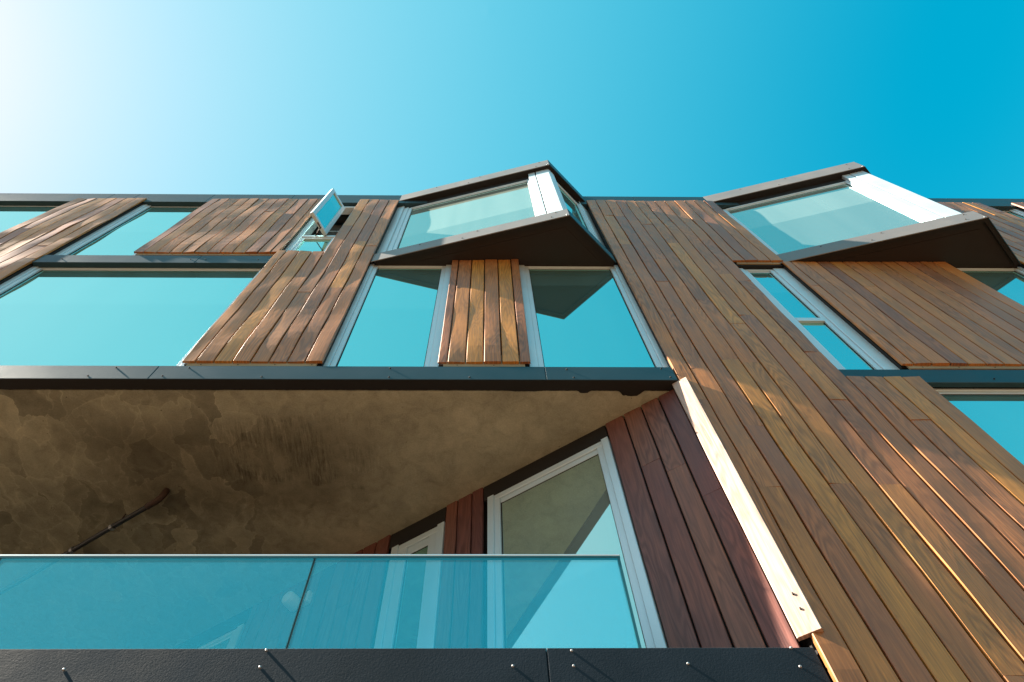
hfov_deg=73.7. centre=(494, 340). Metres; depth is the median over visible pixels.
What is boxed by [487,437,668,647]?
window
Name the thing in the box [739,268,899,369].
window
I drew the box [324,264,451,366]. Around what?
window
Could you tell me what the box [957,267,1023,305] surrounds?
window
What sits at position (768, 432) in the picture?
apartment building
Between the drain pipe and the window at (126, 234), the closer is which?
the drain pipe
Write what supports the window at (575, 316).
in the apartment building
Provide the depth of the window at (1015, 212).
9.93 m
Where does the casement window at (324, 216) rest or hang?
in the apartment building
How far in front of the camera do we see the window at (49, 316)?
6.47 m
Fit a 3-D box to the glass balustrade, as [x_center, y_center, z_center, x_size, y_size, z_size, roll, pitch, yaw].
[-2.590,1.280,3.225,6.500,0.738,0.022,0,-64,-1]
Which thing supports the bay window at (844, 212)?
in the apartment building
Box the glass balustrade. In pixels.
[0,554,641,648]
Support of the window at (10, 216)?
in the apartment building
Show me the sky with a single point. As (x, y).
(624, 98)
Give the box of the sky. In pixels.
[0,0,1023,198]
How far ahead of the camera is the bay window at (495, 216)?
8.32 m
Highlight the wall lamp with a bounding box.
[281,590,312,611]
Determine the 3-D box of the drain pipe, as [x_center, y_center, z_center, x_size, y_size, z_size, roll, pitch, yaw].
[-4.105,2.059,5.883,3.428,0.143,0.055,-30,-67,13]
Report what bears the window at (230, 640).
in the apartment building
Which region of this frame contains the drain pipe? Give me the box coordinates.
[0,488,169,594]
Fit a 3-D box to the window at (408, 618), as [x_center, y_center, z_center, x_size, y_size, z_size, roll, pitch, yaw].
[-0.590,2.151,4.455,0.519,2.480,0.100,-30,-68,13]
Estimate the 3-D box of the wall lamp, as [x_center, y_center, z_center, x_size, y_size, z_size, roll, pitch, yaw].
[-1.654,2.143,5.685,0.227,0.124,0.132,-30,-68,13]
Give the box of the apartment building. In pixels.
[0,160,1023,681]
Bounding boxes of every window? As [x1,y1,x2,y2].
[0,206,57,232]
[0,267,262,365]
[54,204,198,254]
[197,624,244,648]
[285,188,354,251]
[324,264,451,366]
[371,160,615,266]
[374,521,444,647]
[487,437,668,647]
[519,265,668,367]
[703,162,1021,267]
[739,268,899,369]
[934,388,1023,464]
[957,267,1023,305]
[1003,209,1023,218]
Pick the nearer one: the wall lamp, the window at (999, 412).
the window at (999, 412)

